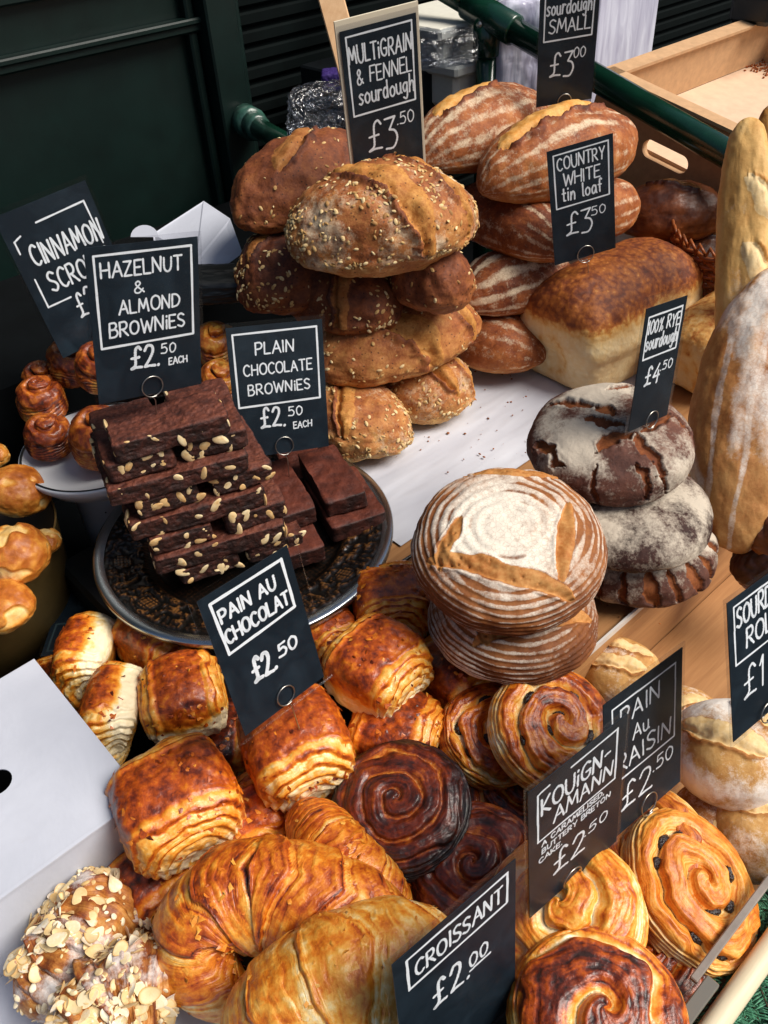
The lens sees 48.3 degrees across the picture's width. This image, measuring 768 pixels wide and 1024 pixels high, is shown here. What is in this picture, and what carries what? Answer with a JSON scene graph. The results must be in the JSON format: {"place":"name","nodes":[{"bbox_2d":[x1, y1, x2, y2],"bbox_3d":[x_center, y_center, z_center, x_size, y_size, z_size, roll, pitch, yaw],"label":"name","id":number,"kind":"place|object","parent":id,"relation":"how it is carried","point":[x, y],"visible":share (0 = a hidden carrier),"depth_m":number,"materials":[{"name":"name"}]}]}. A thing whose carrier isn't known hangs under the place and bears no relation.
{"place":"outdoors","nodes":[
{"label":"outdoors","id":0,"kind":"place"},
{"bbox_2d":[0,0,760,280],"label":"kiosk front","id":1,"kind":"object","parent":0,"point":[124,109],"visible":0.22,"depth_m":1.77,"materials":[{"name":"green paint"}]},
{"bbox_2d":[438,0,728,259],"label":"pipe rail","id":2,"kind":"object","parent":1,"relation":"attached to","point":[494,23],"visible":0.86,"depth_m":1.57,"materials":[{"name":"metal"}]},
{"bbox_2d":[496,0,539,90],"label":"clear bag","id":3,"kind":"object","parent":2,"relation":"hanging from","point":[515,64],"visible":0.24,"depth_m":1.73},
{"bbox_2d":[0,240,767,1023],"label":"table","id":4,"kind":"object","parent":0,"point":[74,534],"depth_m":1.44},
{"bbox_2d":[0,500,70,677],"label":"brass bowl","id":5,"kind":"object","parent":4,"relation":"on","point":[22,645],"visible":0.3,"depth_m":1.17,"materials":[{"name":"brown"}]},
{"bbox_2d":[0,578,35,634],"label":"brioche","id":6,"kind":"object","parent":5,"relation":"in","point":[17,604],"visible":1,"depth_m":1.03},
{"bbox_2d":[0,522,51,583],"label":"brioche","id":7,"kind":"object","parent":5,"relation":"in","point":[25,552],"visible":0.95,"depth_m":1.06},
{"bbox_2d":[0,464,52,517],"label":"brioche","id":8,"kind":"object","parent":5,"relation":"in","point":[21,495],"visible":0.91,"depth_m":1.16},
{"bbox_2d":[36,654,52,676],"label":"pain au chocolat","id":9,"kind":"object","parent":4,"relation":"on","point":[44,663],"visible":0.07,"depth_m":1.13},
{"bbox_2d":[49,611,116,711],"bbox_3d":[-0.383,0.189,1.090,0.072,0.103,0.117,11,32,-9],"label":"pain au chocolat","id":10,"kind":"object","parent":9,"relation":"on","point":[84,647],"visible":0.63,"depth_m":1.05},
{"bbox_2d":[18,403,121,545],"bbox_3d":[-0.407,-0.021,1.298,0.224,0.202,0.224,-32,48,-30],"label":"white plate","id":11,"kind":"object","parent":4,"relation":"on","point":[68,478],"visible":0.33,"depth_m":1.20,"materials":[{"name":"grey ceramic"}]},
{"bbox_2d":[15,375,68,421],"bbox_3d":[-0.513,-0.170,1.278,0.072,0.068,0.073,1,50,-2],"label":"cinnamon scroll","id":12,"kind":"object","parent":11,"relation":"on","point":[35,394],"visible":0.88,"depth_m":1.26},
{"bbox_2d":[23,413,70,461],"bbox_3d":[-0.475,-0.109,1.212,0.069,0.061,0.068,1,50,-2],"label":"cinnamon scroll","id":13,"kind":"object","parent":11,"relation":"on","point":[45,435],"visible":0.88,"depth_m":1.19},
{"bbox_2d":[74,341,97,394],"bbox_3d":[-0.414,-0.217,1.260,0.084,0.068,0.084,0,51,-1],"label":"cinnamon scroll","id":14,"kind":"object","parent":11,"relation":"on","point":[84,368],"visible":0.27,"depth_m":1.24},
{"bbox_2d":[0,180,111,357],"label":"price sign","id":15,"kind":"object","parent":14,"relation":"on","point":[48,238],"visible":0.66,"depth_m":1.20,"materials":[{"name":"black laminate"}]},
{"bbox_2d":[77,661,142,765],"bbox_3d":[-0.326,0.239,1.012,0.072,0.105,0.118,17,28,-14],"label":"pain au chocolat","id":16,"kind":"object","parent":4,"relation":"on","point":[108,711],"visible":0.72,"depth_m":0.97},
{"bbox_2d":[0,201,296,501],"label":"back counter","id":17,"kind":"object","parent":4,"relation":"on","point":[26,337],"visible":0.17,"depth_m":1.52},
{"bbox_2d":[131,201,241,263],"bbox_3d":[-0.305,-0.442,1.427,0.178,0.063,0.234,-32,48,-30],"label":"white carton","id":18,"kind":"object","parent":4,"relation":"on","point":[210,227],"visible":0.77,"depth_m":1.43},
{"bbox_2d":[65,544,352,697],"bbox_3d":[-0.219,0.109,1.247,0.360,0.125,0.330,-32,48,-30],"label":"black stand","id":19,"kind":"object","parent":4,"relation":"on","point":[79,576],"visible":0.02,"depth_m":1.19,"materials":[{"name":"plastic"}]},
{"bbox_2d":[112,617,190,667],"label":"pain au chocolat","id":20,"kind":"object","parent":19,"relation":"on","point":[135,647],"visible":0.23,"depth_m":1.06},
{"bbox_2d":[92,454,392,648],"bbox_3d":[-0.189,0.037,1.175,0.406,0.034,0.406,-32,48,-30],"label":"ornate plate","id":21,"kind":"object","parent":19,"relation":"on","point":[137,592],"visible":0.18,"depth_m":1.11,"materials":[{"name":"brown metal"}]},
{"bbox_2d":[244,520,305,561],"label":"almond brownie","id":22,"kind":"object","parent":21,"relation":"on","point":[296,533],"visible":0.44,"depth_m":1.10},
{"bbox_2d":[148,517,287,574],"bbox_3d":[-0.212,0.029,1.088,0.171,0.032,0.069,-17,42,-15],"label":"almond brownie","id":23,"kind":"object","parent":22,"relation":"on","point":[224,542],"visible":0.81,"depth_m":1.06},
{"bbox_2d":[222,478,286,533],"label":"almond brownie","id":24,"kind":"object","parent":23,"relation":"on","point":[240,522],"visible":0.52,"depth_m":1.07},
{"bbox_2d":[122,482,266,540],"bbox_3d":[-0.235,-0.014,1.056,0.172,0.037,0.071,-17,42,-15],"label":"almond brownie","id":25,"kind":"object","parent":24,"relation":"on","point":[210,506],"visible":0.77,"depth_m":1.03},
{"bbox_2d":[208,415,275,495],"bbox_3d":[-0.198,-0.075,1.082,0.084,0.034,0.133,-19,42,-17],"label":"almond brownie","id":26,"kind":"object","parent":25,"relation":"on","point":[259,470],"visible":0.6,"depth_m":1.04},
{"bbox_2d":[89,432,100,473],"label":"almond brownie","id":27,"kind":"object","parent":26,"relation":"on","point":[94,450],"visible":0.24,"depth_m":1.03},
{"bbox_2d":[89,397,176,482],"bbox_3d":[-0.304,-0.089,1.024,0.082,0.034,0.132,-18,42,-16],"label":"almond brownie","id":28,"kind":"object","parent":27,"relation":"on","point":[116,472],"visible":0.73,"depth_m":0.99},
{"bbox_2d":[103,389,229,462],"bbox_3d":[-0.252,-0.102,0.994,0.136,0.034,0.069,-18,42,-16],"label":"almond brownie","id":29,"kind":"object","parent":28,"relation":"on","point":[142,432],"visible":1,"depth_m":0.98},
{"bbox_2d":[83,236,200,413],"bbox_3d":[-0.258,-0.191,0.940,0.131,0.221,0.010,-18,41,-32],"label":"price sign","id":30,"kind":"object","parent":29,"relation":"on","point":[143,299],"visible":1,"depth_m":0.93,"materials":[{"name":"black laminate"}]},
{"bbox_2d":[99,445,248,505],"bbox_3d":[-0.249,-0.054,1.022,0.169,0.033,0.070,-17,42,-15],"label":"almond brownie","id":31,"kind":"object","parent":26,"relation":"on","point":[182,474],"visible":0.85,"depth_m":1.00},
{"bbox_2d":[163,378,247,461],"bbox_3d":[-0.220,-0.116,1.049,0.083,0.038,0.134,-16,42,-14],"label":"almond brownie","id":32,"kind":"object","parent":31,"relation":"on","point":[235,437],"visible":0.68,"depth_m":1.01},
{"bbox_2d":[288,523,325,569],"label":"plain brownie","id":33,"kind":"object","parent":21,"relation":"on","point":[310,549],"visible":0.31,"depth_m":1.11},
{"bbox_2d":[271,458,316,526],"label":"plain brownie","id":34,"kind":"object","parent":33,"relation":"on","point":[300,506],"visible":0.46,"depth_m":1.15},
{"bbox_2d":[225,319,328,476],"bbox_3d":[-0.137,-0.144,1.137,0.135,0.222,0.009,-10,25,-19],"label":"price sign","id":35,"kind":"object","parent":34,"relation":"on","point":[277,379],"visible":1,"depth_m":1.13,"materials":[{"name":"black laminate"}]},
{"bbox_2d":[304,466,385,541],"bbox_3d":[-0.056,-0.013,1.196,0.083,0.030,0.123,-17,42,-16],"label":"plain brownie","id":36,"kind":"object","parent":21,"relation":"on","point":[343,526],"visible":0.6,"depth_m":1.16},
{"bbox_2d":[298,444,367,516],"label":"plain brownie","id":37,"kind":"object","parent":36,"relation":"on","point":[332,480],"visible":1,"depth_m":1.17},
{"bbox_2d":[198,263,239,304],"bbox_3d":[-0.253,-0.352,1.320,0.156,0.040,0.085,-2,40,2],"label":"black liner","id":38,"kind":"object","parent":4,"relation":"on","point":[217,284],"visible":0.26,"depth_m":1.29,"materials":[{"name":"plastic"}]},
{"bbox_2d":[300,56,434,128],"bbox_3d":[0.095,-0.969,2.004,0.500,0.200,0.280,-32,48,-30],"label":"plastic bag","id":39,"kind":"object","parent":4,"relation":"on","point":[323,109],"visible":0.12,"depth_m":1.89,"materials":[{"name":"plastic"}]},
{"bbox_2d":[421,55,475,104],"bbox_3d":[0.275,-1.045,1.966,0.558,0.092,0.230,-32,48,-30],"label":"foam tray","id":40,"kind":"object","parent":39,"relation":"on","point":[452,77],"visible":0.15,"depth_m":1.78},
{"bbox_2d":[418,0,472,68],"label":"foam tray","id":41,"kind":"object","parent":40,"relation":"on","point":[446,33],"visible":0.29,"depth_m":1.76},
{"bbox_2d":[239,705,506,1023],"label":"baking tray","id":42,"kind":"object","parent":4,"relation":"on","point":[346,713],"depth_m":0.88,"materials":[{"name":"metal"}]},
{"bbox_2d":[0,659,214,1023],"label":"white cake box","id":43,"kind":"object","parent":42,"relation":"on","point":[59,763],"visible":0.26,"depth_m":0.87,"materials":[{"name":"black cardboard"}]},
{"bbox_2d":[3,866,136,1023],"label":"almond croissant","id":44,"kind":"object","parent":43,"relation":"in","point":[86,911],"visible":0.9,"depth_m":0.79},
{"bbox_2d":[44,930,178,1023],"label":"almond croissant","id":45,"kind":"object","parent":43,"relation":"in","point":[120,980],"visible":0.88,"depth_m":0.74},
{"bbox_2d":[107,852,198,923],"bbox_3d":[-0.236,0.384,0.901,0.103,0.073,0.104,30,50,33],"label":"pain au chocolat","id":46,"kind":"object","parent":43,"relation":"in","point":[148,895],"visible":0.1,"depth_m":0.86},
{"bbox_2d":[104,732,246,880],"bbox_3d":[-0.215,0.297,0.882,0.128,0.093,0.124,-23,44,-22],"label":"pain au chocolat","id":47,"kind":"object","parent":46,"relation":"on","point":[176,804],"visible":0.98,"depth_m":0.84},
{"bbox_2d":[208,698,245,776],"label":"pain au chocolat","id":48,"kind":"object","parent":42,"relation":"on","point":[225,740],"visible":0.08,"depth_m":1.01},
{"bbox_2d":[137,648,228,743],"bbox_3d":[-0.237,0.215,1.008,0.102,0.083,0.104,-13,41,-11],"label":"pain au chocolat","id":49,"kind":"object","parent":48,"relation":"on","point":[181,692],"visible":0.9,"depth_m":0.97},
{"bbox_2d":[152,834,404,1023],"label":"croissant","id":50,"kind":"object","parent":42,"relation":"on","point":[221,907],"visible":0.69,"depth_m":0.76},
{"bbox_2d":[220,895,446,1023],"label":"croissant","id":51,"kind":"object","parent":50,"relation":"on","point":[332,966],"visible":0.73,"depth_m":0.68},
{"bbox_2d":[236,771,331,819],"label":"pain au chocolat","id":52,"kind":"object","parent":42,"relation":"on","point":[244,776],"visible":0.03,"depth_m":0.94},
{"bbox_2d":[235,683,355,813],"bbox_3d":[-0.095,0.249,0.923,0.116,0.092,0.125,-19,42,-17],"label":"pain au chocolat","id":53,"kind":"object","parent":52,"relation":"on","point":[288,763],"visible":0.86,"depth_m":0.88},
{"bbox_2d":[197,545,323,735],"bbox_3d":[-0.107,0.134,0.808,0.119,0.206,0.009,-33,37,-32],"label":"price sign","id":54,"kind":"object","parent":53,"relation":"on","point":[256,622],"visible":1,"depth_m":0.80,"materials":[{"name":"black laminate"}]},
{"bbox_2d":[348,691,443,756],"bbox_3d":[0.013,0.251,0.984,0.107,0.078,0.104,10,42,16],"label":"pain au chocolat","id":55,"kind":"object","parent":42,"relation":"on","point":[418,716],"visible":0.45,"depth_m":0.95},
{"bbox_2d":[322,612,434,717],"bbox_3d":[-0.007,0.178,0.992,0.111,0.088,0.111,26,49,31],"label":"pain au chocolat","id":56,"kind":"object","parent":55,"relation":"on","point":[376,665],"visible":0.96,"depth_m":0.96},
{"bbox_2d":[422,635,501,708],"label":"pain au chocolat","id":57,"kind":"object","parent":42,"relation":"on","point":[448,683],"visible":0.18,"depth_m":1.01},
{"bbox_2d":[469,785,528,826],"bbox_3d":[0.153,0.320,0.973,0.132,0.056,0.132,-3,45,3],"label":"raisin swirl","id":58,"kind":"object","parent":42,"relation":"on","point":[513,799],"visible":0.06,"depth_m":0.94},
{"bbox_2d":[439,682,517,791],"bbox_3d":[0.127,0.257,0.987,0.129,0.061,0.129,9,53,-13],"label":"raisin swirl","id":59,"kind":"object","parent":58,"relation":"on","point":[464,744],"visible":0.55,"depth_m":0.96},
{"bbox_2d":[506,926,689,1023],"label":"raisin swirl","id":60,"kind":"object","parent":42,"relation":"on","point":[591,975],"visible":1,"depth_m":0.70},
{"bbox_2d":[391,859,515,1023],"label":"price sign","id":61,"kind":"object","parent":60,"relation":"on","point":[456,966],"visible":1,"depth_m":0.65,"materials":[{"name":"black laminate"}]},
{"label":"raisin swirl","id":62,"kind":"object","parent":42,"relation":"on","visible":0},
{"bbox_2d":[487,671,605,790],"bbox_3d":[0.187,0.239,0.941,0.149,0.061,0.149,8,56,-14],"label":"raisin swirl","id":63,"kind":"object","parent":62,"relation":"on","point":[538,734],"visible":0.66,"depth_m":0.92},
{"bbox_2d":[609,791,710,871],"bbox_3d":[0.257,0.337,0.858,0.136,0.062,0.139,-14,45,14],"label":"raisin swirl","id":64,"kind":"object","parent":62,"relation":"on","point":[671,799],"visible":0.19,"depth_m":0.85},
{"bbox_2d":[620,807,759,977],"bbox_3d":[0.295,0.359,0.821,0.135,0.058,0.156,-4,57,-25],"label":"raisin swirl","id":65,"kind":"object","parent":64,"relation":"on","point":[693,913],"visible":0.91,"depth_m":0.80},
{"bbox_2d":[602,647,682,835],"bbox_3d":[0.249,0.239,0.819,0.125,0.212,0.009,-24,29,-32],"label":"price sign","id":66,"kind":"object","parent":65,"relation":"on","point":[649,702],"visible":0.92,"depth_m":0.81,"materials":[{"name":"black laminate"}]},
{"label":"croissant","id":67,"kind":"object","parent":42,"relation":"on","visible":0},
{"bbox_2d":[285,796,412,899],"bbox_3d":[-0.041,0.335,0.834,0.069,0.071,0.163,-32,48,-30],"label":"croissant","id":68,"kind":"object","parent":67,"relation":"on","point":[325,821],"visible":0.56,"depth_m":0.82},
{"bbox_3d":[0.048,0.403,0.881,0.130,0.061,0.131,-2,44,2],"label":"kouign amann","id":69,"kind":"object","parent":42,"relation":"on","visible":0},
{"bbox_2d":[331,739,471,882],"bbox_3d":[0.016,0.304,0.883,0.148,0.055,0.147,-8,47,8],"label":"kouign amann","id":70,"kind":"object","parent":69,"relation":"on","point":[406,804],"visible":0.74,"depth_m":0.86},
{"bbox_2d":[409,801,527,915],"bbox_3d":[0.090,0.357,0.855,0.141,0.059,0.140,-6,47,6],"label":"kouign amann","id":71,"kind":"object","parent":69,"relation":"on","point":[493,839],"visible":0.3,"depth_m":0.84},
{"bbox_2d":[494,840,648,969],"bbox_3d":[0.165,0.365,0.784,0.146,0.066,0.145,-12,47,12],"label":"raisin swirl","id":72,"kind":"object","parent":71,"relation":"on","point":[603,892],"visible":0.38,"depth_m":0.76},
{"bbox_2d":[527,713,627,917],"bbox_3d":[0.165,0.275,0.735,0.121,0.226,0.009,-28,40,-26],"label":"price sign","id":73,"kind":"object","parent":72,"relation":"on","point":[573,803],"visible":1,"depth_m":0.72,"materials":[{"name":"black laminate"}]},
{"bbox_2d":[386,233,731,677],"bbox_3d":[0.358,-0.191,1.547,1.170,0.139,0.780,-32,48,-30],"label":"raised shelf","id":74,"kind":"object","parent":4,"relation":"on","point":[644,627],"depth_m":1.17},
{"bbox_2d":[351,560,430,638],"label":"pain au chocolat","id":75,"kind":"object","parent":74,"relation":"on","point":[393,589],"visible":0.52,"depth_m":1.05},
{"bbox_2d":[351,367,636,545],"bbox_3d":[0.118,-0.236,1.501,0.720,0.008,0.500,-32,48,-30],"label":"baking paper","id":76,"kind":"object","parent":74,"relation":"on","point":[411,480],"visible":0.15,"depth_m":1.34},
{"bbox_2d":[319,382,413,461],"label":"seeded loaf","id":77,"kind":"object","parent":76,"relation":"on","point":[370,423],"visible":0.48,"depth_m":1.27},
{"bbox_2d":[380,357,476,424],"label":"seeded loaf","id":78,"kind":"object","parent":76,"relation":"on","point":[445,392],"visible":0.61,"depth_m":1.34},
{"bbox_2d":[323,304,481,387],"bbox_3d":[0.022,-0.277,1.340,0.301,0.119,0.173,-20,43,-19],"label":"seeded loaf","id":79,"kind":"object","parent":78,"relation":"on","point":[412,343],"visible":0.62,"depth_m":1.28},
{"bbox_2d":[292,271,402,335],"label":"seeded loaf","id":80,"kind":"object","parent":79,"relation":"on","point":[340,305],"visible":0.48,"depth_m":1.24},
{"bbox_2d":[233,232,318,314],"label":"seeded loaf","id":81,"kind":"object","parent":80,"relation":"on","point":[271,275],"visible":0.56,"depth_m":1.24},
{"bbox_2d":[230,125,349,234],"bbox_3d":[-0.116,-0.515,1.309,0.170,0.138,0.308,25,48,30],"label":"seeded loaf","id":82,"kind":"object","parent":81,"relation":"on","point":[274,179],"visible":0.6,"depth_m":1.23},
{"bbox_2d":[390,250,476,314],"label":"seeded loaf","id":83,"kind":"object","parent":79,"relation":"on","point":[444,285],"visible":0.65,"depth_m":1.21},
{"bbox_2d":[284,152,479,277],"bbox_3d":[-0.001,-0.407,1.185,0.280,0.151,0.197,-12,41,-10],"label":"seeded loaf","id":84,"kind":"object","parent":83,"relation":"on","point":[389,214],"visible":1,"depth_m":1.12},
{"bbox_2d":[333,0,425,163],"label":"price sign","id":85,"kind":"object","parent":84,"relation":"on","point":[379,57],"visible":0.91,"depth_m":1.11,"materials":[{"name":"black laminate"}]},
{"bbox_2d":[457,314,545,373],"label":"sourdough loaf","id":86,"kind":"object","parent":76,"relation":"on","point":[509,344],"visible":0.63,"depth_m":1.42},
{"bbox_2d":[469,251,569,316],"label":"sourdough loaf","id":87,"kind":"object","parent":86,"relation":"on","point":[506,285],"visible":0.45,"depth_m":1.40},
{"bbox_2d":[463,182,553,262],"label":"sourdough loaf","id":88,"kind":"object","parent":87,"relation":"on","point":[521,231],"visible":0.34,"depth_m":1.38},
{"bbox_2d":[424,79,549,174],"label":"sourdough loaf","id":89,"kind":"object","parent":88,"relation":"on","point":[463,128],"visible":0.6,"depth_m":1.41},
{"bbox_2d":[520,237,702,388],"bbox_3d":[0.392,-0.350,1.473,0.317,0.196,0.193,-31,47,-28],"label":"tin loaf","id":90,"kind":"object","parent":76,"relation":"on","point":[584,326],"visible":0.73,"depth_m":1.38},
{"bbox_2d":[546,133,615,272],"bbox_3d":[0.303,-0.451,1.303,0.107,0.231,0.008,-17,40,-2],"label":"price sign","id":91,"kind":"object","parent":90,"relation":"on","point":[581,187],"visible":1,"depth_m":1.29,"materials":[{"name":"black laminate"}]},
{"bbox_2d":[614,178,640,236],"bbox_3d":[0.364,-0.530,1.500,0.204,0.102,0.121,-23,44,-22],"label":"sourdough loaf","id":92,"kind":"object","parent":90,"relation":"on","point":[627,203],"visible":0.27,"depth_m":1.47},
{"bbox_2d":[476,99,637,203],"bbox_3d":[0.288,-0.596,1.411,0.336,0.138,0.169,-25,45,-24],"label":"sourdough loaf","id":93,"kind":"object","parent":92,"relation":"on","point":[512,166],"visible":0.74,"depth_m":1.34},
{"bbox_2d":[536,0,599,106],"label":"price sign","id":94,"kind":"object","parent":93,"relation":"on","point":[567,45],"visible":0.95,"depth_m":1.37,"materials":[{"name":"black laminate"}]},
{"bbox_2d":[428,598,597,684],"bbox_3d":[0.152,0.115,1.005,0.198,0.089,0.198,-20,43,-19],"label":"round loaf","id":95,"kind":"object","parent":74,"relation":"on","point":[560,650],"visible":0.55,"depth_m":0.94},
{"bbox_2d":[410,467,607,635],"bbox_3d":[0.139,0.037,0.963,0.220,0.079,0.218,2,51,7],"label":"round loaf","id":96,"kind":"object","parent":95,"relation":"on","point":[507,551],"visible":1,"depth_m":0.92,"materials":[{"name":"food"}]},
{"bbox_2d":[594,533,718,607],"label":"rye loaf","id":97,"kind":"object","parent":74,"relation":"on","point":[672,586],"visible":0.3,"depth_m":1.03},
{"bbox_2d":[588,476,712,572],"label":"rye loaf","id":98,"kind":"object","parent":97,"relation":"on","point":[671,529],"visible":0.43,"depth_m":1.00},
{"bbox_2d":[526,383,694,506],"bbox_3d":[0.278,-0.089,1.060,0.202,0.079,0.200,-3,45,3],"label":"rye loaf","id":99,"kind":"object","parent":98,"relation":"on","point":[585,444],"visible":0.88,"depth_m":1.01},
{"bbox_2d":[628,295,687,431],"bbox_3d":[0.311,-0.153,0.981,0.081,0.206,0.009,-23,38,-30],"label":"price sign","id":100,"kind":"object","parent":99,"relation":"on","point":[661,335],"visible":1,"depth_m":0.97,"materials":[{"name":"black laminate"}]},
{"bbox_2d":[594,20,767,191],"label":"fibreboard crate","id":101,"kind":"object","parent":74,"relation":"on","point":[726,104],"visible":0.48,"depth_m":1.78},
{"bbox_2d":[673,291,714,392],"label":"tin loaf","id":102,"kind":"object","parent":74,"relation":"on","point":[698,327],"visible":0.3,"depth_m":1.37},
{"bbox_2d":[688,268,767,553],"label":"country loaf","id":103,"kind":"object","parent":74,"relation":"on","point":[728,423],"visible":0.81,"depth_m":1.09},
{"bbox_2d":[714,117,767,326],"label":"baguette","id":104,"kind":"object","parent":74,"relation":"on","point":[741,255],"visible":0.63,"depth_m":1.18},
{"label":"dark loaf","id":105,"kind":"object","parent":74,"relation":"on","visible":0},
{"bbox_2d":[669,232,715,272],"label":"dark loaf","id":106,"kind":"object","parent":105,"relation":"on","point":[708,242],"visible":0.02,"depth_m":1.56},
{"bbox_2d":[624,178,717,241],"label":"dark loaf","id":107,"kind":"object","parent":106,"relation":"on","point":[689,207],"visible":0.63,"depth_m":1.52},
{"bbox_2d":[584,0,658,101],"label":"wrapped stack","id":108,"kind":"object","parent":4,"relation":"on","point":[625,29],"visible":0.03,"depth_m":1.99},
{"bbox_2d":[650,574,758,890],"bbox_3d":[0.634,0.148,1.223,1.500,0.012,0.276,-32,48,-30],"label":"shelf","id":109,"kind":"object","parent":4,"relation":"on","point":[699,633],"depth_m":1.19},
{"bbox_2d":[585,637,658,701],"bbox_3d":[0.296,0.202,1.070,0.105,0.080,0.100,16,50,21],"label":"bread roll","id":110,"kind":"object","parent":109,"relation":"on","point":[619,665],"visible":0.39,"depth_m":1.04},
{"bbox_2d":[676,786,716,827],"bbox_3d":[0.358,0.336,0.922,0.101,0.077,0.095,-5,46,5],"label":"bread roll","id":111,"kind":"object","parent":109,"relation":"on","point":[704,810],"visible":0.06,"depth_m":0.90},
{"bbox_2d":[680,698,767,810],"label":"bread roll","id":112,"kind":"object","parent":111,"relation":"on","point":[719,768],"visible":0.78,"depth_m":0.87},
{"bbox_2d":[726,573,767,741],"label":"price sign","id":113,"kind":"object","parent":112,"relation":"on","point":[747,619],"visible":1,"depth_m":0.74,"materials":[{"name":"black laminate"}]},
{"bbox_2d":[716,804,767,884],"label":"bread roll","id":114,"kind":"object","parent":109,"relation":"on","point":[745,833],"visible":0.4,"depth_m":0.86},
{"bbox_2d":[698,927,767,1023],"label":"front bar","id":115,"kind":"object","parent":4,"relation":"attached to","point":[737,992],"depth_m":0.75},
{"bbox_3d":[-0.113,0.367,0.922,0.121,0.062,0.085,-32,48,-30],"label":"croissant","id":116,"kind":"object","parent":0,"visible":0},
{"bbox_2d":[233,779,285,838],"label":"pain au chocolat","id":117,"kind":"object","parent":116,"relation":"on","point":[261,820],"visible":0.16,"depth_m":0.89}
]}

